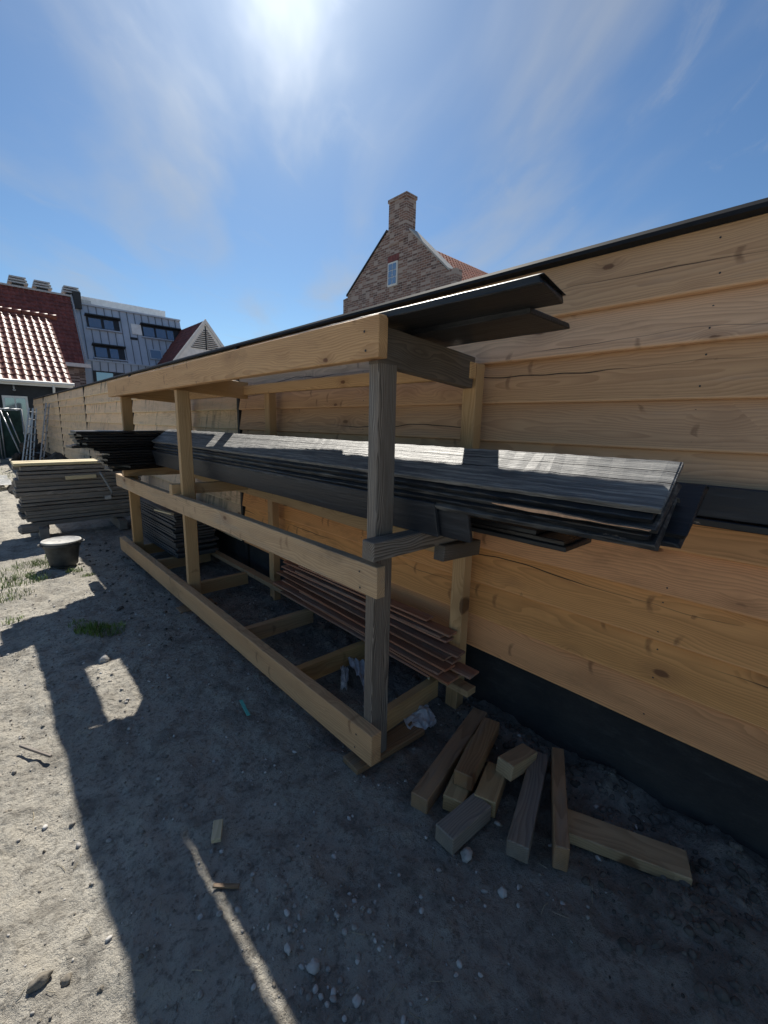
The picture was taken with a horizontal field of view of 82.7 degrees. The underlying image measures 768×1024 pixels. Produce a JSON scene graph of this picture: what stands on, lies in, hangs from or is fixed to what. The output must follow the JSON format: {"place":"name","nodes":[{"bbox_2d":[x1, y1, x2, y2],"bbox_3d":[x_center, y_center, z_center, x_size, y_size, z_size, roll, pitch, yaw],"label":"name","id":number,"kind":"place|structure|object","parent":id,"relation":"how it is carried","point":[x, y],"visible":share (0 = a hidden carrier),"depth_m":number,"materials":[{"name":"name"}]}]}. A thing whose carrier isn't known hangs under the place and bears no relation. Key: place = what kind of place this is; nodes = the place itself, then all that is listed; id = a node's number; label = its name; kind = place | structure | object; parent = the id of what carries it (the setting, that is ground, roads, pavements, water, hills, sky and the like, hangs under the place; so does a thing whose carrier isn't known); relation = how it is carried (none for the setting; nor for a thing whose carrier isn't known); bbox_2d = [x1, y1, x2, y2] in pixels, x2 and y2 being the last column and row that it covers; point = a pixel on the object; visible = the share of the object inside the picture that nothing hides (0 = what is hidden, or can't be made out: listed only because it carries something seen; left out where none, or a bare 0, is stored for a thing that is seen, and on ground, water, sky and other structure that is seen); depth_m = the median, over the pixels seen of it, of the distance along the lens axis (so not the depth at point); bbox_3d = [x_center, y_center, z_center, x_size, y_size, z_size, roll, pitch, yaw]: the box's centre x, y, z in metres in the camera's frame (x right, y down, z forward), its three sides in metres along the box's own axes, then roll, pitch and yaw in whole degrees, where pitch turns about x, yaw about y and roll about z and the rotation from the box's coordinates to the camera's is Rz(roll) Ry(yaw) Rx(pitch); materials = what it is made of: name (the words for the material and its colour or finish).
{"place":"outdoors","nodes":[
{"label":"outdoors","id":0,"kind":"place"},
{"bbox_2d":[0,306,74,451],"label":"barn","id":1,"kind":"structure","parent":0,"point":[32,364],"depth_m":20.62,"materials":[{"name":"red tile"}]},
{"bbox_2d":[1,395,30,433],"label":"window","id":2,"kind":"structure","parent":1,"relation":"in","point":[14,402],"depth_m":19.71,"materials":[{"name":"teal glass"}]},
{"bbox_2d":[0,275,90,388],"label":"mansard house","id":3,"kind":"structure","parent":0,"point":[17,292],"depth_m":30.68,"materials":[{"name":"red tile"}]},
{"bbox_2d":[71,296,180,383],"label":"zinc building","id":4,"kind":"structure","parent":0,"point":[119,338],"depth_m":34.26,"materials":[{"name":"grey metal"}]},
{"bbox_2d":[84,313,121,333],"bbox_3d":[-21.509,-14.442,33.426,2.350,1.161,0.555,-9,15,-42],"label":"window","id":5,"kind":"structure","parent":4,"relation":"in","point":[94,321],"depth_m":33.38,"materials":[{"name":"black glass"}]},
{"bbox_2d":[93,370,124,381],"bbox_3d":[-21.039,-10.229,33.520,2.200,1.050,0.088,-9,15,-42],"label":"window","id":6,"kind":"structure","parent":4,"relation":"in","point":[97,375],"depth_m":33.13,"materials":[{"name":"teal glass"}]},
{"bbox_2d":[91,342,127,361],"bbox_3d":[-20.997,-12.197,33.400,2.250,1.191,0.565,-9,15,-42],"label":"window","id":7,"kind":"structure","parent":4,"relation":"in","point":[108,352],"depth_m":33.37,"materials":[{"name":"black glass"}]},
{"bbox_2d":[131,322,180,341],"bbox_3d":[-18.695,-14.802,35.993,3.800,1.211,0.572,-9,15,-42],"label":"window","id":8,"kind":"structure","parent":4,"relation":"in","point":[149,331],"depth_m":35.90,"materials":[{"name":"black glass"}]},
{"bbox_2d":[157,319,223,364],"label":"gabled house","id":9,"kind":"structure","parent":0,"point":[200,337],"depth_m":34.05,"materials":[{"name":"white tile"}]},
{"bbox_2d":[0,452,767,1023],"bbox_3d":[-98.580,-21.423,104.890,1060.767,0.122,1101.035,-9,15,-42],"label":"ground","id":10,"kind":"structure","parent":0,"point":[578,986],"depth_m":1.59,"materials":[{"name":"soil"}]},
{"bbox_2d":[0,408,24,462],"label":"site fence","id":11,"kind":"object","parent":10,"relation":"on","point":[12,436],"visible":0.77,"depth_m":15.22,"materials":[{"name":"metal"}]},
{"bbox_2d":[22,408,31,460],"bbox_3d":[-11.529,-2.415,14.093,0.364,1.871,0.774,-4,12,-27],"label":"ladder","id":12,"kind":"object","parent":10,"relation":"on","point":[26,433],"visible":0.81,"depth_m":13.93,"materials":[{"name":"metal"}]},
{"bbox_2d":[10,442,47,462],"bbox_3d":[-12.158,-1.981,14.975,1.060,0.904,1.648,-9,15,-42],"label":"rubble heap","id":13,"kind":"object","parent":10,"relation":"on","point":[16,457],"visible":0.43,"depth_m":14.66,"materials":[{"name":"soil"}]},
{"bbox_2d":[6,452,67,494],"bbox_3d":[-7.480,-0.949,10.007,1.900,0.870,4.000,-9,15,-42],"label":"soil heap","id":14,"kind":"object","parent":10,"relation":"on","point":[53,456],"visible":0.09,"depth_m":9.74,"materials":[{"name":"brown soil"}]},
{"bbox_2d":[26,970,52,993],"bbox_3d":[-0.969,1.320,1.227,0.063,0.033,0.032,-9,15,-42],"label":"stone","id":15,"kind":"object","parent":10,"relation":"on","point":[40,980],"visible":1,"depth_m":1.22,"materials":[{"name":"stone"}]},
{"bbox_2d":[38,526,49,539],"bbox_3d":[-4.649,0.225,5.934,0.101,0.141,0.750,-8,15,-41],"label":"bearer","id":16,"kind":"object","parent":10,"relation":"on","point":[44,533],"visible":0.53,"depth_m":5.66,"materials":[{"name":"grey wood"}]},
{"bbox_2d":[18,523,49,534],"bbox_3d":[-4.595,0.212,5.724,0.121,0.121,0.321,12,15,42],"label":"round post","id":17,"kind":"object","parent":16,"relation":"on","point":[26,529],"visible":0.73,"depth_m":5.65,"materials":[{"name":"grey wood"}]},
{"bbox_2d":[31,511,130,525],"bbox_3d":[-4.172,0.076,6.174,1.277,0.052,0.202,-9,15,-43],"label":"stacked plank","id":18,"kind":"object","parent":16,"relation":"on","point":[75,519],"visible":0.59,"depth_m":6.03,"materials":[{"name":"grey wood"}]},
{"bbox_2d":[26,508,129,521],"bbox_3d":[-4.197,0.018,6.160,1.336,0.047,0.202,-9,15,-43],"label":"stacked plank","id":19,"kind":"object","parent":18,"relation":"on","point":[77,515],"visible":0.59,"depth_m":6.01,"materials":[{"name":"wood"}]},
{"bbox_2d":[20,506,129,518],"bbox_3d":[-4.224,-0.023,6.128,1.369,0.042,0.204,-9,15,-43],"label":"stacked plank","id":20,"kind":"object","parent":19,"relation":"on","point":[23,516],"visible":0.55,"depth_m":5.93,"materials":[{"name":"wood"}]},
{"bbox_2d":[24,502,129,515],"bbox_3d":[-4.172,-0.073,6.148,1.387,0.053,0.205,-9,15,-43],"label":"stacked plank","id":21,"kind":"object","parent":20,"relation":"on","point":[39,512],"visible":0.61,"depth_m":5.96,"materials":[{"name":"wood"}]},
{"bbox_2d":[17,498,128,511],"bbox_3d":[-4.228,-0.115,6.077,1.342,0.056,0.202,-9,15,-43],"label":"stacked plank","id":22,"kind":"object","parent":21,"relation":"on","point":[67,505],"visible":0.73,"depth_m":5.94,"materials":[{"name":"wood"}]},
{"bbox_2d":[19,495,128,506],"bbox_3d":[-4.205,-0.175,6.092,1.365,0.040,0.202,-9,15,-43],"label":"stacked plank","id":23,"kind":"object","parent":22,"relation":"on","point":[65,501],"visible":0.59,"depth_m":5.90,"materials":[{"name":"wood"}]},
{"bbox_2d":[20,492,128,502],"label":"stacked plank","id":24,"kind":"object","parent":23,"relation":"on","point":[67,498],"visible":0.59,"depth_m":5.90,"materials":[{"name":"brown wood"}]},
{"bbox_2d":[19,489,127,499],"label":"stacked plank","id":25,"kind":"object","parent":24,"relation":"on","point":[71,494],"visible":0.64,"depth_m":5.91,"materials":[{"name":"brown wood"}]},
{"bbox_2d":[14,485,123,496],"bbox_3d":[-4.201,-0.309,6.050,1.411,0.056,0.203,-9,15,-43],"label":"stacked plank","id":26,"kind":"object","parent":25,"relation":"on","point":[58,491],"visible":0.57,"depth_m":5.86,"materials":[{"name":"brown wood"}]},
{"bbox_2d":[14,482,116,491],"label":"stacked plank","id":27,"kind":"object","parent":26,"relation":"on","point":[26,489],"visible":0.59,"depth_m":5.82,"materials":[{"name":"brown wood"}]},
{"bbox_2d":[14,477,140,487],"bbox_3d":[-4.197,-0.424,6.062,1.435,0.056,0.203,-9,15,-43],"label":"stacked plank","id":28,"kind":"object","parent":27,"relation":"on","point":[58,483],"visible":0.56,"depth_m":5.85,"materials":[{"name":"brown wood"}]},
{"bbox_2d":[13,475,141,483],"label":"stacked plank","id":29,"kind":"object","parent":28,"relation":"on","point":[16,481],"visible":0.55,"depth_m":5.74,"materials":[{"name":"brown wood"}]},
{"bbox_2d":[17,471,121,479],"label":"stacked plank","id":30,"kind":"object","parent":29,"relation":"on","point":[41,476],"visible":0.54,"depth_m":5.78,"materials":[{"name":"brown wood"}]},
{"bbox_2d":[16,468,106,474],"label":"stacked plank","id":31,"kind":"object","parent":30,"relation":"on","point":[57,471],"visible":0.56,"depth_m":5.78,"materials":[{"name":"brown wood"}]},
{"bbox_2d":[19,463,104,470],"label":"stacked plank","id":32,"kind":"object","parent":31,"relation":"on","point":[53,467],"visible":0.56,"depth_m":5.78,"materials":[{"name":"brown wood"}]},
{"bbox_2d":[12,460,98,465],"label":"stacked plank","id":33,"kind":"object","parent":32,"relation":"on","point":[53,463],"visible":0.93,"depth_m":5.75,"materials":[{"name":"beige wood"}]},
{"bbox_2d":[39,403,49,459],"bbox_3d":[-10.344,-2.298,13.276,0.250,2.013,0.984,2,11,2],"label":"ladder","id":34,"kind":"object","parent":10,"relation":"on","point":[44,424],"visible":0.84,"depth_m":13.20,"materials":[{"name":"metal"}]},
{"bbox_2d":[37,536,84,567],"bbox_3d":[-3.468,0.429,4.705,0.359,0.280,0.359,2,11,5],"label":"mortar bucket","id":35,"kind":"object","parent":10,"relation":"on","point":[61,551],"visible":1,"depth_m":4.61,"materials":[{"name":"black plastic"}]},
{"bbox_2d":[0,468,127,636],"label":"grass tufts","id":36,"kind":"object","parent":10,"relation":"on","point":[91,627],"visible":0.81,"depth_m":3.92,"materials":[{"name":"green plant"}]},
{"bbox_2d":[211,819,222,842],"bbox_3d":[-0.639,1.221,1.670,0.036,0.019,0.085,-2,13,-15],"label":"wood chip","id":37,"kind":"object","parent":10,"relation":"on","point":[216,836],"visible":1,"depth_m":1.66,"materials":[{"name":"brown wood"}]},
{"bbox_2d":[107,313,484,774],"bbox_3d":[-1.256,-0.135,3.560,0.796,1.973,4.455,-9,15,-42],"label":"timber rack","id":38,"kind":"object","parent":10,"relation":"on","point":[393,357],"visible":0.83,"depth_m":2.29,"materials":[{"name":"brown wood"}]},
{"bbox_2d":[104,466,163,470],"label":"black board","id":39,"kind":"object","parent":38,"relation":"on","point":[118,468],"visible":0.59,"depth_m":4.43,"materials":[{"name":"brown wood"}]},
{"bbox_2d":[121,464,159,467],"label":"black board","id":40,"kind":"object","parent":39,"relation":"on","point":[135,466],"visible":0.41,"depth_m":4.46,"materials":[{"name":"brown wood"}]},
{"bbox_2d":[102,461,155,466],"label":"black board","id":41,"kind":"object","parent":40,"relation":"on","point":[130,463],"visible":0.49,"depth_m":4.37,"materials":[{"name":"brown wood"}]},
{"bbox_2d":[97,459,154,463],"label":"black board","id":42,"kind":"object","parent":41,"relation":"on","point":[122,461],"visible":0.53,"depth_m":4.37,"materials":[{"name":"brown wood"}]},
{"bbox_2d":[99,456,153,460],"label":"black board","id":43,"kind":"object","parent":42,"relation":"on","point":[129,458],"visible":0.48,"depth_m":4.37,"materials":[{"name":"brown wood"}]},
{"bbox_2d":[96,454,152,458],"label":"black board","id":44,"kind":"object","parent":43,"relation":"on","point":[119,456],"visible":0.48,"depth_m":4.32,"materials":[{"name":"brown wood"}]},
{"bbox_2d":[104,452,152,455],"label":"black board","id":45,"kind":"object","parent":44,"relation":"on","point":[128,453],"visible":0.41,"depth_m":4.36,"materials":[{"name":"brown wood"}]},
{"bbox_2d":[94,449,155,453],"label":"black board","id":46,"kind":"object","parent":45,"relation":"on","point":[125,451],"visible":0.53,"depth_m":4.31,"materials":[{"name":"brown wood"}]},
{"bbox_2d":[87,446,155,450],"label":"black board","id":47,"kind":"object","parent":46,"relation":"on","point":[121,448],"visible":0.52,"depth_m":4.34,"materials":[{"name":"brown wood"}]},
{"bbox_2d":[66,444,153,447],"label":"black board","id":48,"kind":"object","parent":47,"relation":"on","point":[97,446],"visible":0.53,"depth_m":4.23,"materials":[{"name":"brown wood"}]},
{"bbox_2d":[81,441,153,444],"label":"black board","id":49,"kind":"object","parent":48,"relation":"on","point":[108,443],"visible":0.56,"depth_m":4.26,"materials":[{"name":"brown wood"}]},
{"bbox_2d":[72,439,152,442],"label":"black board","id":50,"kind":"object","parent":49,"relation":"on","point":[116,440],"visible":0.55,"depth_m":4.25,"materials":[{"name":"brown wood"}]},
{"bbox_2d":[83,436,157,439],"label":"black board","id":51,"kind":"object","parent":50,"relation":"on","point":[120,437],"visible":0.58,"depth_m":4.29,"materials":[{"name":"brown wood"}]},
{"bbox_2d":[76,433,161,436],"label":"black board","id":52,"kind":"object","parent":51,"relation":"on","point":[110,435],"visible":0.64,"depth_m":4.26,"materials":[{"name":"brown wood"}]},
{"bbox_2d":[70,430,165,433],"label":"black board","id":53,"kind":"object","parent":52,"relation":"on","point":[146,431],"visible":0.73,"depth_m":4.27,"materials":[{"name":"brown wood"}]},
{"bbox_2d":[152,450,439,536],"bbox_3d":[-1.079,-0.268,3.165,0.027,0.153,3.820,-25,26,-38],"label":"black board","id":54,"kind":"object","parent":38,"relation":"on","point":[416,515],"visible":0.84,"depth_m":2.40,"materials":[{"name":"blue wood"}]},
{"bbox_2d":[155,450,679,550],"bbox_3d":[-0.746,-0.340,2.860,4.554,0.082,0.210,13,53,46],"label":"black board","id":55,"kind":"object","parent":54,"relation":"on","point":[654,544],"visible":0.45,"depth_m":1.39,"materials":[{"name":"brown wood"}]},
{"bbox_2d":[156,449,655,540],"bbox_3d":[-0.715,-0.340,2.844,4.460,0.029,0.211,13,53,46],"label":"black board","id":56,"kind":"object","parent":55,"relation":"on","point":[591,526],"visible":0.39,"depth_m":1.64,"materials":[{"name":"brown wood"}]},
{"bbox_2d":[153,446,681,533],"bbox_3d":[-0.743,-0.374,2.871,4.573,0.027,0.215,13,53,46],"label":"black board","id":57,"kind":"object","parent":56,"relation":"on","point":[655,528],"visible":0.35,"depth_m":1.62,"materials":[{"name":"brown wood"}]},
{"bbox_2d":[154,443,657,523],"bbox_3d":[-0.737,-0.398,2.857,4.520,0.027,0.214,13,53,46],"label":"black board","id":58,"kind":"object","parent":57,"relation":"on","point":[633,515],"visible":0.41,"depth_m":1.58,"materials":[{"name":"brown wood"}]},
{"bbox_2d":[152,429,683,513],"bbox_3d":[-0.752,-0.431,2.871,4.603,0.029,0.214,13,53,46],"label":"black board","id":59,"kind":"object","parent":58,"relation":"on","point":[643,485],"visible":0.87,"depth_m":1.61,"materials":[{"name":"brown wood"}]},
{"bbox_2d":[664,483,708,538],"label":"black board","id":60,"kind":"object","parent":55,"relation":"on","point":[686,510],"visible":0.02,"depth_m":1.27,"materials":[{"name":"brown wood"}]},
{"bbox_2d":[660,536,684,548],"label":"black board","id":61,"kind":"object","parent":60,"relation":"on","point":[672,542],"visible":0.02,"depth_m":1.24,"materials":[{"name":"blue wood"}]},
{"bbox_2d":[280,590,430,677],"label":"thin board","id":62,"kind":"object","parent":38,"relation":"on","point":[317,612],"visible":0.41,"depth_m":3.01,"materials":[{"name":"brown wood"}]},
{"bbox_2d":[302,600,458,685],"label":"thin board","id":63,"kind":"object","parent":62,"relation":"on","point":[447,678],"visible":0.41,"depth_m":2.39,"materials":[{"name":"brown wood"}]},
{"bbox_2d":[273,580,443,674],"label":"thin board","id":64,"kind":"object","parent":63,"relation":"on","point":[361,629],"visible":0.5,"depth_m":2.93,"materials":[{"name":"brown wood"}]},
{"bbox_2d":[299,591,478,679],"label":"thin board","id":65,"kind":"object","parent":64,"relation":"on","point":[464,670],"visible":0.27,"depth_m":2.33,"materials":[{"name":"brown wood"}]},
{"bbox_2d":[282,578,454,671],"bbox_3d":[-0.223,0.692,2.938,0.087,0.021,1.711,-10,16,-41],"label":"thin board","id":66,"kind":"object","parent":65,"relation":"on","point":[444,666],"visible":0.57,"depth_m":2.62,"materials":[{"name":"brown wood"}]},
{"bbox_2d":[320,596,460,664],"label":"thin board","id":67,"kind":"object","parent":66,"relation":"on","point":[452,660],"visible":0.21,"depth_m":2.36,"materials":[{"name":"brown wood"}]},
{"bbox_2d":[277,570,451,660],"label":"thin board","id":68,"kind":"object","parent":67,"relation":"on","point":[424,646],"visible":0.59,"depth_m":2.81,"materials":[{"name":"brown wood"}]},
{"bbox_2d":[283,570,447,642],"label":"thin board","id":69,"kind":"object","parent":68,"relation":"on","point":[337,598],"visible":0.16,"depth_m":3.01,"materials":[{"name":"brown wood"}]},
{"bbox_2d":[285,570,464,657],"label":"thin board","id":70,"kind":"object","parent":69,"relation":"on","point":[452,650],"visible":0.6,"depth_m":2.54,"materials":[{"name":"brown wood"}]},
{"bbox_2d":[281,564,453,642],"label":"thin board","id":71,"kind":"object","parent":70,"relation":"on","point":[444,639],"visible":0.34,"depth_m":2.86,"materials":[{"name":"brown wood"}]},
{"bbox_2d":[295,570,443,637],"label":"thin board","id":72,"kind":"object","parent":71,"relation":"on","point":[363,601],"visible":0.5,"depth_m":2.86,"materials":[{"name":"brown wood"}]},
{"bbox_2d":[283,560,456,636],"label":"thin board","id":73,"kind":"object","parent":72,"relation":"on","point":[439,628],"visible":0.58,"depth_m":2.56,"materials":[{"name":"brown wood"}]},
{"bbox_2d":[298,565,432,621],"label":"thin board","id":74,"kind":"object","parent":73,"relation":"on","point":[417,613],"visible":0.58,"depth_m":2.60,"materials":[{"name":"brown wood"}]},
{"bbox_2d":[154,272,565,370],"bbox_3d":[-0.675,-0.917,2.495,0.237,0.033,3.487,-9,15,-42],"label":"black board","id":75,"kind":"object","parent":38,"relation":"on","point":[540,290],"visible":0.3,"depth_m":1.41,"materials":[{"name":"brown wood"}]},
{"bbox_2d":[437,509,472,542],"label":"black board","id":76,"kind":"object","parent":38,"relation":"on","point":[454,525],"visible":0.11,"depth_m":1.76,"materials":[{"name":"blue wood"}]},
{"bbox_2d":[404,308,569,346],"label":"black board","id":77,"kind":"object","parent":38,"relation":"on","point":[522,322],"visible":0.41,"depth_m":1.66,"materials":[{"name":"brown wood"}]},
{"bbox_2d":[471,526,591,551],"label":"black board","id":78,"kind":"object","parent":38,"relation":"on","point":[574,545],"visible":0.11,"depth_m":1.73,"materials":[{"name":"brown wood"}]},
{"bbox_2d":[471,522,583,545],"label":"black board","id":79,"kind":"object","parent":78,"relation":"on","point":[557,538],"visible":0.1,"depth_m":1.72,"materials":[{"name":"brown wood"}]},
{"bbox_2d":[470,515,548,534],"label":"black board","id":80,"kind":"object","parent":79,"relation":"on","point":[516,527],"visible":0.06,"depth_m":1.79,"materials":[{"name":"brown wood"}]},
{"bbox_2d":[3,572,592,1023],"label":"pebbles","id":81,"kind":"object","parent":10,"relation":"on","point":[241,832],"visible":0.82,"depth_m":1.58,"materials":[{"name":"grey stone"}]},
{"bbox_2d":[306,957,319,974],"bbox_3d":[-0.205,1.331,1.279,0.042,0.029,0.037,-9,15,-42],"label":"stone","id":82,"kind":"object","parent":10,"relation":"on","point":[313,966],"visible":1,"depth_m":1.27,"materials":[{"name":"grey stone"}]},
{"bbox_2d":[0,556,649,1023],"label":"pebbles","id":83,"kind":"object","parent":10,"relation":"on","point":[302,946],"visible":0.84,"depth_m":1.48,"materials":[{"name":"grey stone"}]},
{"bbox_2d":[348,657,364,691],"bbox_3d":[-0.139,0.996,2.668,0.099,0.109,0.286,-3,12,-21],"label":"plastic scrap","id":84,"kind":"object","parent":10,"relation":"on","point":[357,665],"visible":0.62,"depth_m":2.71,"materials":[{"name":"white plastic"}]},
{"bbox_2d":[0,542,767,1023],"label":"soil clods","id":85,"kind":"object","parent":10,"relation":"on","point":[710,926],"visible":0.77,"depth_m":1.50,"materials":[{"name":"soil"}]},
{"bbox_2d":[33,197,767,858],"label":"wooden fence","id":86,"kind":"object","parent":10,"relation":"on","point":[645,669],"visible":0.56,"depth_m":1.83,"materials":[{"name":"brown wood"}]},
{"bbox_2d":[693,516,767,535],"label":"black board","id":87,"kind":"object","parent":86,"relation":"attached to","point":[734,525],"visible":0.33,"depth_m":1.49,"materials":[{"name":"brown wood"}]},
{"bbox_2d":[678,482,767,524],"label":"black board","id":88,"kind":"object","parent":87,"relation":"on","point":[737,504],"visible":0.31,"depth_m":1.48,"materials":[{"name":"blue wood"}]},
{"bbox_2d":[395,698,435,729],"bbox_3d":[0.175,1.072,2.339,0.182,0.069,0.241,-3,12,-22],"label":"plastic scrap","id":89,"kind":"object","parent":10,"relation":"on","point":[424,716],"visible":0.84,"depth_m":2.30,"materials":[{"name":"white plastic"}]},
{"bbox_2d":[411,707,486,813],"bbox_3d":[0.329,1.142,2.062,0.079,0.071,0.668,9,14,33],"label":"timber offcut","id":90,"kind":"object","parent":10,"relation":"on","point":[426,792],"visible":0.86,"depth_m":1.95,"materials":[{"name":"brown wood"}]},
{"bbox_2d":[442,734,476,811],"bbox_3d":[0.377,1.168,1.965,0.089,0.071,0.419,7,13,27],"label":"timber offcut","id":91,"kind":"object","parent":10,"relation":"on","point":[454,796],"visible":0.42,"depth_m":1.80,"materials":[{"name":"brown wood"}]},
{"bbox_2d":[454,717,499,790],"bbox_3d":[0.430,1.090,1.990,0.081,0.071,0.402,8,13,30],"label":"timber offcut","id":92,"kind":"object","parent":91,"relation":"on","point":[470,765],"visible":1,"depth_m":1.93,"materials":[{"name":"brown wood"}]},
{"bbox_2d":[435,793,490,854],"bbox_3d":[0.313,1.215,1.708,0.235,0.072,0.089,-8,15,-40],"label":"timber offcut","id":93,"kind":"object","parent":10,"relation":"on","point":[462,824],"visible":1,"depth_m":1.68,"materials":[{"name":"wood"}]},
{"bbox_2d":[474,761,506,817],"bbox_3d":[0.458,1.183,1.868,0.091,0.076,0.211,7,13,28],"label":"timber offcut","id":94,"kind":"object","parent":10,"relation":"on","point":[490,788],"visible":0.76,"depth_m":1.83,"materials":[{"name":"brown wood"}]},
{"bbox_2d":[506,751,548,863],"bbox_3d":[0.608,1.198,1.817,0.081,0.071,0.522,7,13,27],"label":"timber offcut","id":95,"kind":"object","parent":10,"relation":"on","point":[521,834],"visible":0.88,"depth_m":1.72,"materials":[{"name":"brown wood"}]},
{"bbox_2d":[495,743,536,781],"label":"timber offcut","id":96,"kind":"object","parent":95,"relation":"on","point":[514,763],"visible":0.92,"depth_m":1.91,"materials":[{"name":"beige wood"}]},
{"bbox_2d":[550,747,569,871],"bbox_3d":[0.720,1.192,1.797,0.053,0.102,0.523,5,12,19],"label":"timber offcut","id":97,"kind":"object","parent":10,"relation":"on","point":[560,837],"visible":0.99,"depth_m":1.69,"materials":[{"name":"brown wood"}]},
{"bbox_2d":[567,808,692,885],"bbox_3d":[0.886,1.249,1.640,0.436,0.047,0.122,6,12,24],"label":"timber offcut","id":98,"kind":"object","parent":10,"relation":"on","point":[654,857],"visible":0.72,"depth_m":1.61,"materials":[{"name":"brown wood"}]},
{"bbox_2d":[0,0,767,345],"label":"sky","id":99,"kind":"structure","parent":0,"point":[236,166],"materials":[{"name":"blue"}]},
{"bbox_2d":[343,191,487,313],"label":"brick house","id":100,"kind":"structure","parent":0,"point":[405,259],"depth_m":20.88,"materials":[{"name":"brown brick"}]},
{"bbox_2d":[387,260,397,287],"bbox_3d":[0.417,-11.632,21.317,0.070,1.080,0.670,-9,15,-42],"label":"window","id":101,"kind":"structure","parent":100,"relation":"in","point":[392,278],"depth_m":21.26,"materials":[{"name":"white glass"}]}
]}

